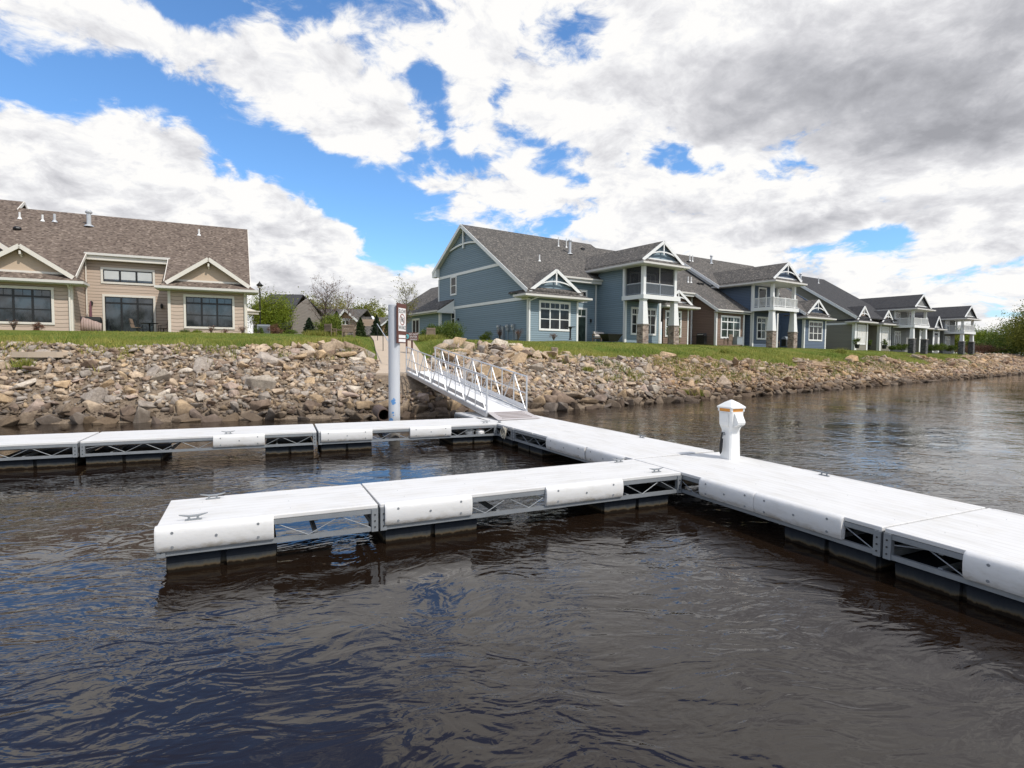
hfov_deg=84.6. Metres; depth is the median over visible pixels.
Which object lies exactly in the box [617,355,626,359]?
boulder
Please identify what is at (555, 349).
boulder
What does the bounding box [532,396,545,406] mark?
boulder
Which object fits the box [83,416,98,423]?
boulder
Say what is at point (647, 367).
boulder
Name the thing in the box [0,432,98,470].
dock section
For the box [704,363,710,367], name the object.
boulder
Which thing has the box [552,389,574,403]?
boulder
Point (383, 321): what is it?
farther cottage
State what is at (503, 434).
rope coil
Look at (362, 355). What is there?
boulder
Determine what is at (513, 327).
meter box
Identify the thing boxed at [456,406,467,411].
boulder
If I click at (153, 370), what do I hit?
boulder
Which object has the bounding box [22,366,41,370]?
boulder
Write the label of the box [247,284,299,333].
tree
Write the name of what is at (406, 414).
boulder
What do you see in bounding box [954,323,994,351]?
distant tree
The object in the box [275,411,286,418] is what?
boulder
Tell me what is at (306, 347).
boulder
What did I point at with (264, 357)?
boulder
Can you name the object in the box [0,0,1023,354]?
sky
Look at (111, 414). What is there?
boulder
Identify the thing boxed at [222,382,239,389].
boulder
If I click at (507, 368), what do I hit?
boulder
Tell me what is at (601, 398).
boulder
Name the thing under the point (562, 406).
boulder
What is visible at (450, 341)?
boulder
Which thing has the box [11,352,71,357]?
stone slab
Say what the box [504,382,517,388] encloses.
boulder
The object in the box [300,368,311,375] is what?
boulder
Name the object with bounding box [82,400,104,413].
boulder
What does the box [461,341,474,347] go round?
boulder
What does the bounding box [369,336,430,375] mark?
path
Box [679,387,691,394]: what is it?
boulder
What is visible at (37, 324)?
shrub
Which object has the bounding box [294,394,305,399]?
boulder
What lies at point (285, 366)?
boulder
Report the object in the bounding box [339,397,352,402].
boulder
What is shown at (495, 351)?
boulder
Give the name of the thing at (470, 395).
gangway
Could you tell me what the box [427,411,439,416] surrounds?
boulder
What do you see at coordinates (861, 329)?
door
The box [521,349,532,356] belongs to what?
boulder
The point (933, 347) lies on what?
shrub
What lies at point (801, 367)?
boulder
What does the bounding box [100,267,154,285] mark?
window
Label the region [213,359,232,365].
boulder
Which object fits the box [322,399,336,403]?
boulder
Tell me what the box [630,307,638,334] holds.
window
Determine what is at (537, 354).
boulder
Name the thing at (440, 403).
boulder
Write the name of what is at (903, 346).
shrub
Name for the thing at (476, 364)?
boulder
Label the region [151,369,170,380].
boulder
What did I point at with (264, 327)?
air conditioner
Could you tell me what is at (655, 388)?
boulder
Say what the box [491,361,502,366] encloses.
boulder
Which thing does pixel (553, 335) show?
twiggy shrub
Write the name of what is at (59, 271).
tan house
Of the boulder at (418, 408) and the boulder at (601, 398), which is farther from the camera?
the boulder at (601, 398)
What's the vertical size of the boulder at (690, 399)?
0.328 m
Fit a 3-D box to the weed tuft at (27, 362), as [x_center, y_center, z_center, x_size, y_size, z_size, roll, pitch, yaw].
[-16.828,-0.756,19.333,0.926,0.350,0.929,0,3,0]
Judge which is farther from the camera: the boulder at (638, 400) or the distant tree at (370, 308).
the distant tree at (370, 308)
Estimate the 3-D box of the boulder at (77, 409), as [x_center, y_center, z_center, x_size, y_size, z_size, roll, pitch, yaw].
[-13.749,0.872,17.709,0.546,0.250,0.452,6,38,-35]
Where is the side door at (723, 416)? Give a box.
[720,413,727,426]
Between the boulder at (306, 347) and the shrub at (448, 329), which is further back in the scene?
the shrub at (448, 329)
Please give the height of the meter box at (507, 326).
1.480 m
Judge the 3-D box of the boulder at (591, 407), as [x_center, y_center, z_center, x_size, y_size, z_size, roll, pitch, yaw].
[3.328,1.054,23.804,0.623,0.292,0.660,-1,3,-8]
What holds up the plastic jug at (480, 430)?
on the dock section at (340, 437)
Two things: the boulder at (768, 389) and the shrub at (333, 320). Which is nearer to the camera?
the boulder at (768, 389)
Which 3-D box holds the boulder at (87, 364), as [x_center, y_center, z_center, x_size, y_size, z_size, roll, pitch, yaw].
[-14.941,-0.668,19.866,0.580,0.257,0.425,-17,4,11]
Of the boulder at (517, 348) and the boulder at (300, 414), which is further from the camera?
the boulder at (517, 348)
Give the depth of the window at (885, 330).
77.37 m
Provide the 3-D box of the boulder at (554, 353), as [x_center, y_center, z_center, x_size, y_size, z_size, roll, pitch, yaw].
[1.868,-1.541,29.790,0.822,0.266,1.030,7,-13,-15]
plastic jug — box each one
[465,429,473,434]
[475,428,484,433]
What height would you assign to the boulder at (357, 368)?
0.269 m
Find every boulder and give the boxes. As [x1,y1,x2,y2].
[0,361,12,369]
[0,393,13,402]
[0,415,19,425]
[8,403,18,411]
[9,378,36,389]
[16,411,37,424]
[19,399,45,415]
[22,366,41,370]
[27,349,50,360]
[35,414,61,423]
[46,363,52,373]
[53,380,70,387]
[54,403,71,416]
[64,407,86,415]
[69,412,85,423]
[80,360,97,367]
[80,387,107,403]
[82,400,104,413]
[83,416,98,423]
[91,417,118,424]
[96,365,110,369]
[99,378,113,387]
[104,412,116,417]
[117,371,126,379]
[120,406,135,415]
[120,414,134,421]
[122,385,136,393]
[133,407,151,422]
[138,400,156,409]
[144,346,153,353]
[146,365,159,376]
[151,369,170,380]
[151,416,163,423]
[153,397,164,404]
[172,413,190,421]
[175,399,194,414]
[178,418,200,422]
[189,408,203,417]
[190,403,201,407]
[193,357,212,373]
[195,391,208,400]
[197,374,205,380]
[200,414,221,421]
[206,400,215,405]
[210,408,218,416]
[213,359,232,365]
[221,412,239,420]
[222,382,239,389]
[230,401,238,412]
[238,363,248,367]
[240,411,263,420]
[242,397,251,402]
[244,375,276,390]
[249,399,271,410]
[254,344,269,351]
[257,351,282,363]
[257,411,267,415]
[258,391,271,399]
[264,408,274,419]
[271,388,283,394]
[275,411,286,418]
[276,360,285,366]
[283,364,292,370]
[293,353,306,359]
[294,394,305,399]
[297,410,305,416]
[297,417,310,419]
[299,350,314,358]
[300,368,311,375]
[302,344,314,350]
[304,400,323,411]
[307,342,318,348]
[309,394,323,402]
[314,349,325,359]
[317,341,336,351]
[317,386,330,394]
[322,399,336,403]
[323,406,334,415]
[326,350,334,356]
[329,365,343,369]
[330,414,339,419]
[331,339,344,349]
[335,351,356,356]
[337,390,347,397]
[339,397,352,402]
[341,391,359,397]
[343,341,362,349]
[344,408,355,415]
[346,385,360,392]
[346,400,355,408]
[348,413,363,418]
[349,357,361,360]
[351,366,364,370]
[354,351,365,361]
[355,401,373,408]
[364,357,374,364]
[366,349,374,357]
[366,372,374,379]
[370,400,388,410]
[400,411,415,417]
[401,400,411,411]
[413,403,427,413]
[416,393,429,401]
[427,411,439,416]
[428,403,434,410]
[433,343,448,351]
[433,400,447,407]
[443,339,453,343]
[445,352,460,361]
[446,400,460,410]
[447,344,456,349]
[449,348,470,354]
[451,410,464,415]
[453,337,466,345]
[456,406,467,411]
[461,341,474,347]
[461,357,481,374]
[464,344,472,351]
[476,365,505,377]
[477,345,484,352]
[479,341,487,349]
[488,345,503,349]
[488,356,500,360]
[490,349,501,354]
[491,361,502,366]
[492,338,507,345]
[500,388,514,395]
[503,367,515,374]
[504,352,514,358]
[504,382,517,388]
[510,345,523,351]
[510,352,527,362]
[515,399,527,404]
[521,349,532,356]
[527,403,541,408]
[528,363,543,371]
[532,350,541,358]
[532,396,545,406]
[541,352,548,359]
[543,351,556,356]
[543,402,557,410]
[544,395,557,402]
[551,347,557,353]
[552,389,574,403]
[557,402,568,410]
[563,356,569,363]
[563,392,584,397]
[571,401,579,408]
[579,397,597,403]
[585,406,598,408]
[587,389,594,395]
[593,395,606,402]
[596,384,603,388]
[606,399,620,406]
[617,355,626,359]
[617,389,626,397]
[617,399,624,405]
[623,382,635,385]
[624,397,633,404]
[626,389,633,396]
[633,397,642,404]
[641,384,648,391]
[643,363,652,372]
[645,391,652,398]
[647,385,659,393]
[656,395,663,402]
[659,351,675,357]
[662,397,675,402]
[674,396,683,401]
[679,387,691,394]
[683,397,698,401]
[691,388,700,398]
[702,390,710,398]
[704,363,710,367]
[719,358,732,364]
[719,375,731,384]
[731,357,738,365]
[740,393,752,396]
[747,359,755,365]
[764,388,773,392]
[769,386,779,389]
[783,376,790,381]
[795,365,804,370]
[811,360,829,368]
[846,355,858,361]
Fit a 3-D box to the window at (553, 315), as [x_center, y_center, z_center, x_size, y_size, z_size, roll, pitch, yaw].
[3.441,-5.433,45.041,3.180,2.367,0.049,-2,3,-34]
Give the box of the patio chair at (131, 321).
[128,318,142,331]
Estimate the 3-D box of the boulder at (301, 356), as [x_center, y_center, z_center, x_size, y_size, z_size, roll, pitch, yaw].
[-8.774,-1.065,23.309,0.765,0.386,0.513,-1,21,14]
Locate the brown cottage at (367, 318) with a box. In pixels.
[320,309,379,336]
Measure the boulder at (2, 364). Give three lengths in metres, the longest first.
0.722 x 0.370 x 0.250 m
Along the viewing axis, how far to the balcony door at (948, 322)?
89.31 m
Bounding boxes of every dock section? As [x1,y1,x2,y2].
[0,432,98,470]
[80,424,316,465]
[154,484,377,572]
[315,418,496,452]
[362,458,681,543]
[454,412,576,446]
[513,424,713,462]
[635,452,984,570]
[883,508,1023,622]
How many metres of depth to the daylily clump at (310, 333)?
33.20 m
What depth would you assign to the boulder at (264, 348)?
23.12 m
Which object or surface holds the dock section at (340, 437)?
on the water
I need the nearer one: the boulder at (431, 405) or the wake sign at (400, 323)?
the wake sign at (400, 323)
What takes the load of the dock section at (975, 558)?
on the water
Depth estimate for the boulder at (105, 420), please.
17.38 m
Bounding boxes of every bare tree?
[296,273,346,323]
[338,285,360,334]
[386,274,421,326]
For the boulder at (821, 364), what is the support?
on the ground at (407, 383)
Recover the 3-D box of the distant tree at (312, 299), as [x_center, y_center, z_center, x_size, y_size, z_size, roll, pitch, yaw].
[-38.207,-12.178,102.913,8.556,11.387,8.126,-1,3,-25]
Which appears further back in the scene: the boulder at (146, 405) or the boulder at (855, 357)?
the boulder at (855, 357)
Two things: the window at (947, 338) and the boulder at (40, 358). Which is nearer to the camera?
the boulder at (40, 358)
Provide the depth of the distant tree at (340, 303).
110.44 m
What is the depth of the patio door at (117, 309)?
38.08 m
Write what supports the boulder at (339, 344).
on the ground at (407, 383)
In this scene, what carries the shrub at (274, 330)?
on the ground at (407, 383)
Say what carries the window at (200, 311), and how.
in the tan house at (59, 271)
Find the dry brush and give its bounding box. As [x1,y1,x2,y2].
[954,343,1007,353]
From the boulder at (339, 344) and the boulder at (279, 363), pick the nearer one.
the boulder at (279, 363)
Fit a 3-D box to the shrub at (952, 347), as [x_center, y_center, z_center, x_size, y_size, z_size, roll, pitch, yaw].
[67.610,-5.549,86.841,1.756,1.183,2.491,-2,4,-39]
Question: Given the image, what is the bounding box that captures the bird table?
[568,326,572,339]
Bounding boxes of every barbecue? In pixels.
[693,333,709,343]
[780,336,787,345]
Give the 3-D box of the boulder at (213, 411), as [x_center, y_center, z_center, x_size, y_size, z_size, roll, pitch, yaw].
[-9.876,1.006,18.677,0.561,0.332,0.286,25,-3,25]
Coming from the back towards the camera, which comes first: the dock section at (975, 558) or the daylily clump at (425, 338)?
the daylily clump at (425, 338)
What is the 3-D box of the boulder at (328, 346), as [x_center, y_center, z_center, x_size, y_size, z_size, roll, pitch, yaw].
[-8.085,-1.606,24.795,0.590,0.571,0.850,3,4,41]
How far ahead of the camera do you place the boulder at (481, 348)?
27.67 m
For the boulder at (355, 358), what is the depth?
24.23 m
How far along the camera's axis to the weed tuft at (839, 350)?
56.57 m
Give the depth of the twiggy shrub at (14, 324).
32.22 m
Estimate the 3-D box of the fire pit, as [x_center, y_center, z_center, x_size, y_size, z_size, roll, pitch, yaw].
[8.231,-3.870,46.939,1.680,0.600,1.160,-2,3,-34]
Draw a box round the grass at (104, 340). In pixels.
[0,330,1008,383]
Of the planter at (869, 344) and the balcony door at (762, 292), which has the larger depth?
the planter at (869, 344)
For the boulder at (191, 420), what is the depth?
18.07 m
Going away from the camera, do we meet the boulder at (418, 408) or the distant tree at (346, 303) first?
the boulder at (418, 408)
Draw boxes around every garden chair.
[324,324,336,334]
[342,324,355,336]
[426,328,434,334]
[724,334,732,344]
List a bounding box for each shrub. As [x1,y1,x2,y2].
[8,320,17,329]
[31,321,45,329]
[238,325,246,332]
[252,326,264,333]
[267,323,282,333]
[284,329,297,333]
[312,307,350,334]
[418,320,440,335]
[431,320,466,338]
[478,331,493,339]
[496,329,502,338]
[549,333,557,339]
[888,345,896,350]
[894,343,909,350]
[928,344,940,350]
[936,343,947,351]
[944,344,957,351]
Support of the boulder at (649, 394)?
on the ground at (407, 383)
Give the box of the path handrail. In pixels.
[377,324,387,340]
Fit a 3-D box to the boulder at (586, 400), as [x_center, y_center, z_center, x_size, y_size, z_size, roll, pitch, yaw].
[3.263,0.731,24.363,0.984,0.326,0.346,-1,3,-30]
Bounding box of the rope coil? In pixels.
[500,427,506,438]
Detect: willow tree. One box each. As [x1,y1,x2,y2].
[967,317,1023,354]
[984,296,1023,354]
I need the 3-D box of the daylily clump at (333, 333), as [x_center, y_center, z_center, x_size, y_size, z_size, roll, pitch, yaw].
[-10.964,-3.023,33.398,2.023,0.439,1.281,0,3,0]
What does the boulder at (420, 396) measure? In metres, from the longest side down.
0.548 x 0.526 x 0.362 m
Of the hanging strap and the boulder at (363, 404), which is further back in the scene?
the boulder at (363, 404)
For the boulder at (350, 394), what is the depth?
20.53 m
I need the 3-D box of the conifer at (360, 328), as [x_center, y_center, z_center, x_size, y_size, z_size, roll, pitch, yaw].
[-9.989,-3.655,36.864,0.992,1.496,0.958,-2,4,-35]
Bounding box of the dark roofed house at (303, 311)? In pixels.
[251,294,322,333]
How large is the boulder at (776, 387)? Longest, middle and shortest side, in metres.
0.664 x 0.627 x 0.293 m
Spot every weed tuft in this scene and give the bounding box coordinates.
[9,358,35,366]
[580,366,593,371]
[690,387,704,395]
[717,347,731,352]
[834,347,848,352]
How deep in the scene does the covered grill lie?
36.00 m
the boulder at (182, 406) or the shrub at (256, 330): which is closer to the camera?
the boulder at (182, 406)
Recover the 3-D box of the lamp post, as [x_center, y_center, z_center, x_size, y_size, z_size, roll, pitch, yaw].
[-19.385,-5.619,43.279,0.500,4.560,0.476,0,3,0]
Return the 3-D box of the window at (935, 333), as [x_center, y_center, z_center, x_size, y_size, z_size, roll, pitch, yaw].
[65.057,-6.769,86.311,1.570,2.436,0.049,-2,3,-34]
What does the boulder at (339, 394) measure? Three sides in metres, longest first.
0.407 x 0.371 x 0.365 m
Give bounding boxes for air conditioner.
[257,324,269,333]
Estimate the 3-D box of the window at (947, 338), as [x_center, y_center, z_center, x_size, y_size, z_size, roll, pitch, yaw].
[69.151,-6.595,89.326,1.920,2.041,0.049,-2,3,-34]
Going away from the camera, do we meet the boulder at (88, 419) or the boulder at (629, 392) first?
the boulder at (88, 419)
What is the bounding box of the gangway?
[406,347,539,419]
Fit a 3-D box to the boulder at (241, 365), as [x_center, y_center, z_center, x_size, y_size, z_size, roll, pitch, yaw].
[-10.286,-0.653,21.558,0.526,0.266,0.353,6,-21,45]
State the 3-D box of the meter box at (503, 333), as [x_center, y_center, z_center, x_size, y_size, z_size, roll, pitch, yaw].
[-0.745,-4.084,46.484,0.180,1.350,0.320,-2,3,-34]
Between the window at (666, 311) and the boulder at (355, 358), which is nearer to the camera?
the boulder at (355, 358)
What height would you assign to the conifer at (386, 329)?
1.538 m
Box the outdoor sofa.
[592,332,611,341]
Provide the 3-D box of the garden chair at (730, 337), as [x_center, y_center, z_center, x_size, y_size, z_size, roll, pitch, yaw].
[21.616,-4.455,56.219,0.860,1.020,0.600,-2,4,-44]
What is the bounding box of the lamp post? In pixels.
[256,281,262,323]
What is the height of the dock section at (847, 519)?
0.807 m
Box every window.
[0,285,54,324]
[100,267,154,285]
[183,294,234,328]
[412,318,419,333]
[450,275,456,295]
[451,310,454,324]
[539,300,570,331]
[579,289,587,302]
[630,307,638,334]
[648,308,656,335]
[665,310,681,336]
[720,315,740,338]
[756,316,766,339]
[808,321,822,340]
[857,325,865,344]
[882,326,889,345]
[894,331,900,345]
[934,332,938,345]
[945,336,949,344]
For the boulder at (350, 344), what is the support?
on the ground at (407, 383)
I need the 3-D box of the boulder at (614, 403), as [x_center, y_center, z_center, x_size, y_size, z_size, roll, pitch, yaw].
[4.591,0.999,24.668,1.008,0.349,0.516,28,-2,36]
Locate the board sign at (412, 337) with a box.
[406,333,417,353]
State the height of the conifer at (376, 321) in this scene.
1.849 m
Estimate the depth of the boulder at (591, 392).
24.95 m
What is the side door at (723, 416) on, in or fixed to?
in the power pedestal
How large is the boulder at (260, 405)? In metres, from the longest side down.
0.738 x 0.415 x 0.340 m
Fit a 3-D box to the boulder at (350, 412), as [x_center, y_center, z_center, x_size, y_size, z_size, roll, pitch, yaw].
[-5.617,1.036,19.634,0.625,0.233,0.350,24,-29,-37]
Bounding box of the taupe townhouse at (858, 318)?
[789,273,899,350]
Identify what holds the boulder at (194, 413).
on the ground at (407, 383)
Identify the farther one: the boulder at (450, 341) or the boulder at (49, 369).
the boulder at (450, 341)
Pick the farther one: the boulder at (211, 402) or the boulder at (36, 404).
the boulder at (211, 402)
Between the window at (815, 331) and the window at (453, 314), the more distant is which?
the window at (815, 331)
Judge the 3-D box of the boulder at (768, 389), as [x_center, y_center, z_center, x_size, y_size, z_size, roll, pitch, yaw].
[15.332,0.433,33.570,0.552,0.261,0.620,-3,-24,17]
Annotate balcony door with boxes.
[758,287,766,306]
[946,321,949,331]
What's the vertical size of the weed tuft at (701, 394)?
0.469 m
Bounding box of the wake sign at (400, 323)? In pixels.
[396,303,405,342]
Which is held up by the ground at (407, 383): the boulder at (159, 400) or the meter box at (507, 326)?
the boulder at (159, 400)
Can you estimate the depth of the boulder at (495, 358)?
26.74 m
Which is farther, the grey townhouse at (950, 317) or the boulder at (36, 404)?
the grey townhouse at (950, 317)
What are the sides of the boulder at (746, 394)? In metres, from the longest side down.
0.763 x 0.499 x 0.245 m
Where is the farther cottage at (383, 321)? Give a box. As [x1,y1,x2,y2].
[374,317,387,335]
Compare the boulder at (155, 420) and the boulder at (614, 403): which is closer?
the boulder at (155, 420)
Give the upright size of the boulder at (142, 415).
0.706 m
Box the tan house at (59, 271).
[0,199,259,332]
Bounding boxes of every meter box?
[501,326,504,339]
[505,324,509,339]
[511,324,514,339]
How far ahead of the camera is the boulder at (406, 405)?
20.26 m
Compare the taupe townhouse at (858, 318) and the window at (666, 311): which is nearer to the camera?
the window at (666, 311)
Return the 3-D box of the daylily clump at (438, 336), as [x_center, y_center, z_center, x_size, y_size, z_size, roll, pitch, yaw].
[-4.542,-2.852,33.939,1.884,0.440,1.440,1,3,20]
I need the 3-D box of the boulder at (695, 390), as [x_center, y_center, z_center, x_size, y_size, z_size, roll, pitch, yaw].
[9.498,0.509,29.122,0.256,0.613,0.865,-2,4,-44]
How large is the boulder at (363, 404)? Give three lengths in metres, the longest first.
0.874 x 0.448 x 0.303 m
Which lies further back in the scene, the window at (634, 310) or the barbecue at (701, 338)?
the barbecue at (701, 338)
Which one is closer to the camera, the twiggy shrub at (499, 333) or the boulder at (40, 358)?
the boulder at (40, 358)
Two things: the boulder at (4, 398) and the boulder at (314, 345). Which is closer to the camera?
the boulder at (4, 398)
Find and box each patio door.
[102,294,155,331]
[578,307,586,341]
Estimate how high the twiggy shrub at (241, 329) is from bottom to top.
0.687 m
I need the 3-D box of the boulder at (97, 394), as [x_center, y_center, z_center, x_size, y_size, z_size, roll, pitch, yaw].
[-13.768,0.454,18.508,0.727,0.653,0.663,-8,-38,17]
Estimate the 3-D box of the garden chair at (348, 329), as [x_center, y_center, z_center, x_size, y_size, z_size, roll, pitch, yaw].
[-9.702,-3.147,33.410,0.730,0.755,0.456,0,3,-6]
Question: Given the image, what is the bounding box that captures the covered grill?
[80,316,102,330]
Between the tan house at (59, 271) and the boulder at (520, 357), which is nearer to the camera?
the boulder at (520, 357)
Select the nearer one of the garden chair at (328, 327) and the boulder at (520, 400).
the boulder at (520, 400)
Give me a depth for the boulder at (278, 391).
20.29 m
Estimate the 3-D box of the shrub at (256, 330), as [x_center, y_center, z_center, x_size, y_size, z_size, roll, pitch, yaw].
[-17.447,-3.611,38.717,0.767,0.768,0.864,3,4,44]
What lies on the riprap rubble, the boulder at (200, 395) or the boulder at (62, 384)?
the boulder at (200, 395)
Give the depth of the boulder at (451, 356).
25.56 m
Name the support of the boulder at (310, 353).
on the ground at (407, 383)
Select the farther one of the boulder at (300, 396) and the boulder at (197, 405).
the boulder at (300, 396)
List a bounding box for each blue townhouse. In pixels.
[384,224,690,344]
[661,254,836,348]
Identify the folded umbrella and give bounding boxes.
[89,300,91,316]
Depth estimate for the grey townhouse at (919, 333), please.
79.10 m
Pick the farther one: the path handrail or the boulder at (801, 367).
the boulder at (801, 367)
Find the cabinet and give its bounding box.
[733,337,742,344]
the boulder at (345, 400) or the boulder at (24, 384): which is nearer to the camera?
the boulder at (24, 384)
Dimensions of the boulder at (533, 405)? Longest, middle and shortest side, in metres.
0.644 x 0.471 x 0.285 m
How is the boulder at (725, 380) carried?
on the ground at (407, 383)
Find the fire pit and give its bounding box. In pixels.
[598,334,622,340]
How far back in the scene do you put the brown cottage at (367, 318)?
75.17 m
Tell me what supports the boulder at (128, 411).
on the ground at (407, 383)
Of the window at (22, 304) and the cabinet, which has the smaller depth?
the window at (22, 304)
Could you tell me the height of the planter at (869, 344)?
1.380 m
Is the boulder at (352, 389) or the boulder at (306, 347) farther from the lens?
the boulder at (306, 347)
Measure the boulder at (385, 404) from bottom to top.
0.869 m
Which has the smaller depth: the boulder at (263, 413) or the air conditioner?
the boulder at (263, 413)
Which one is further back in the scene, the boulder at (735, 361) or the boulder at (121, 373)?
the boulder at (735, 361)
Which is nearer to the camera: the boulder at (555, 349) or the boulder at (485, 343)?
the boulder at (485, 343)
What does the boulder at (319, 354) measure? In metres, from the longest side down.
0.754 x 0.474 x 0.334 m
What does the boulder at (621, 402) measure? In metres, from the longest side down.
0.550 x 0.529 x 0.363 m
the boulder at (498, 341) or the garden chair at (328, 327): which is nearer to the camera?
the boulder at (498, 341)
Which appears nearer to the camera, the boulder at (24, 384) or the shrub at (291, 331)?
the boulder at (24, 384)
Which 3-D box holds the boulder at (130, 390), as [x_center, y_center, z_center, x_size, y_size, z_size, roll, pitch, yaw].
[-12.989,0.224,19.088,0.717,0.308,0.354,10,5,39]
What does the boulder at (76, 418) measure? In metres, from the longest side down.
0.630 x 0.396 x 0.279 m
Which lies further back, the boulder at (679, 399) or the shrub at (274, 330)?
the shrub at (274, 330)
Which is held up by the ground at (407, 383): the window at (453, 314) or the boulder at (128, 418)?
the boulder at (128, 418)
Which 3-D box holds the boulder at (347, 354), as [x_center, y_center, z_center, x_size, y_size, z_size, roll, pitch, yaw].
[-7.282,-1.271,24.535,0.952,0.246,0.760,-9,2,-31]
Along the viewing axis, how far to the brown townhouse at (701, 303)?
57.80 m
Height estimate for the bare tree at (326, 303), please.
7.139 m
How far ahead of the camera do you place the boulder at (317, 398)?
20.06 m
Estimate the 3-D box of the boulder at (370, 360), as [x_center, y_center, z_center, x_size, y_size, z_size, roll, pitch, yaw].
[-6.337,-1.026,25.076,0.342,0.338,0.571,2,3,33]
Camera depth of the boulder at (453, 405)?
20.92 m
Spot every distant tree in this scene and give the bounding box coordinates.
[298,286,320,308]
[309,289,351,308]
[337,296,361,308]
[350,296,387,316]
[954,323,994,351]
[975,331,1020,353]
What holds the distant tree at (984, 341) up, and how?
on the ground at (407, 383)
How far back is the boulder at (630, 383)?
27.64 m
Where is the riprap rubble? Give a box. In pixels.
[0,340,1023,419]
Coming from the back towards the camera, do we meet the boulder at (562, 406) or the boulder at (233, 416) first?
the boulder at (562, 406)
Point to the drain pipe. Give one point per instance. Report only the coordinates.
(380, 412)
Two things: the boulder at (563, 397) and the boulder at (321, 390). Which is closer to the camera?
the boulder at (321, 390)
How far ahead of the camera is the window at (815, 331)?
67.12 m
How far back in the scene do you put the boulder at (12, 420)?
16.80 m
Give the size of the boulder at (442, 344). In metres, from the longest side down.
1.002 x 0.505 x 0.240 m
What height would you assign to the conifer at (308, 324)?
1.288 m
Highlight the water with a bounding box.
[0,374,1023,767]
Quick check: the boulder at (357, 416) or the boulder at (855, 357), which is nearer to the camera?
the boulder at (357, 416)
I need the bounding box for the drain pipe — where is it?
[372,404,388,420]
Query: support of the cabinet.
on the ground at (407, 383)
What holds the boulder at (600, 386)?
on the ground at (407, 383)
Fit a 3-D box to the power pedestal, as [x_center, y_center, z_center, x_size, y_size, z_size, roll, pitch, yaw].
[3.681,0.758,9.409,0.346,0.987,0.403,-1,3,-25]
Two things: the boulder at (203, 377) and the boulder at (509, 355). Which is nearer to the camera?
the boulder at (203, 377)
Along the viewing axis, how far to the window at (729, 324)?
57.81 m
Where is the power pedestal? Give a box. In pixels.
[717,400,745,459]
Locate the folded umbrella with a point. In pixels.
(90, 310)
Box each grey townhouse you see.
[861,294,947,353]
[910,306,981,354]
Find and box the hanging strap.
[719,432,722,453]
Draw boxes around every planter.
[852,338,860,347]
[867,340,871,348]
[880,339,887,348]
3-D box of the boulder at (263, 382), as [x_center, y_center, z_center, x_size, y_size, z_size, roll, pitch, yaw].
[-9.185,0.016,20.515,1.296,0.808,0.579,-9,26,-5]
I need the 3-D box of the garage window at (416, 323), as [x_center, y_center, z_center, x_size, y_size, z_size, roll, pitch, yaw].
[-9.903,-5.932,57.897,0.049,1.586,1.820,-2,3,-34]
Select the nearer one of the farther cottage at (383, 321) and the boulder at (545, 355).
the boulder at (545, 355)
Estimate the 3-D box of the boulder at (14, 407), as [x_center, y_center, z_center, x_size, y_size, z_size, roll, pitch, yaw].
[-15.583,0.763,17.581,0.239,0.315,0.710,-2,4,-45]
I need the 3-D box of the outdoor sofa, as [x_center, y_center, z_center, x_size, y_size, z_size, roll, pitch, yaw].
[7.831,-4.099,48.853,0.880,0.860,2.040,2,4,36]
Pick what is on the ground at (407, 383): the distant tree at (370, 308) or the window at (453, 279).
the distant tree at (370, 308)
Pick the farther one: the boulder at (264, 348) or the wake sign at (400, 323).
the boulder at (264, 348)
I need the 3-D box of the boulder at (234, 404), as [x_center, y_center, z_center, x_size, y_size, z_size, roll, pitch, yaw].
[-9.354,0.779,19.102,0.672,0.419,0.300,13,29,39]
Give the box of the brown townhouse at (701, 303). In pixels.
[596,248,752,345]
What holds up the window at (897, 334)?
in the grey townhouse at (919, 333)
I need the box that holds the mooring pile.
[388,304,399,437]
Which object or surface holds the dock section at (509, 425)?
on the water
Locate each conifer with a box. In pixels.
[302,317,314,333]
[355,317,367,336]
[370,315,382,335]
[382,320,387,335]
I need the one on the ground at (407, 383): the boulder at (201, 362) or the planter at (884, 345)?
the boulder at (201, 362)
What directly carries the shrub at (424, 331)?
on the ground at (407, 383)
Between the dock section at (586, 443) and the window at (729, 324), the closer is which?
the dock section at (586, 443)
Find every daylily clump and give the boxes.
[302,329,325,335]
[317,330,339,336]
[418,334,436,340]
[423,333,448,339]
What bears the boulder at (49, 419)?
on the ground at (407, 383)
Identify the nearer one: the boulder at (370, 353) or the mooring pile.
the mooring pile
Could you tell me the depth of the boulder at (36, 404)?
17.59 m
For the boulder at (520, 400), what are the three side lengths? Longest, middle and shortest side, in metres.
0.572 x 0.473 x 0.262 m
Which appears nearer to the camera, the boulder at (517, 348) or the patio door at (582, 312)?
the boulder at (517, 348)
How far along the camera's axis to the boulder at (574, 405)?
23.40 m
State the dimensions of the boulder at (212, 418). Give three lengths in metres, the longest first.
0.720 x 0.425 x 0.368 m
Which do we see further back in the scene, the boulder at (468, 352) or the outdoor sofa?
the outdoor sofa
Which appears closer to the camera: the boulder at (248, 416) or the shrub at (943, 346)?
the boulder at (248, 416)
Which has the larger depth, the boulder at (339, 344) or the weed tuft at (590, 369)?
the weed tuft at (590, 369)
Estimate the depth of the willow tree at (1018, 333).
107.70 m
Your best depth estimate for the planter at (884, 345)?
75.16 m
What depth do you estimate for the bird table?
43.91 m
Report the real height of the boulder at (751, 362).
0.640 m
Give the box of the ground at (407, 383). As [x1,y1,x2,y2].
[0,330,1023,423]

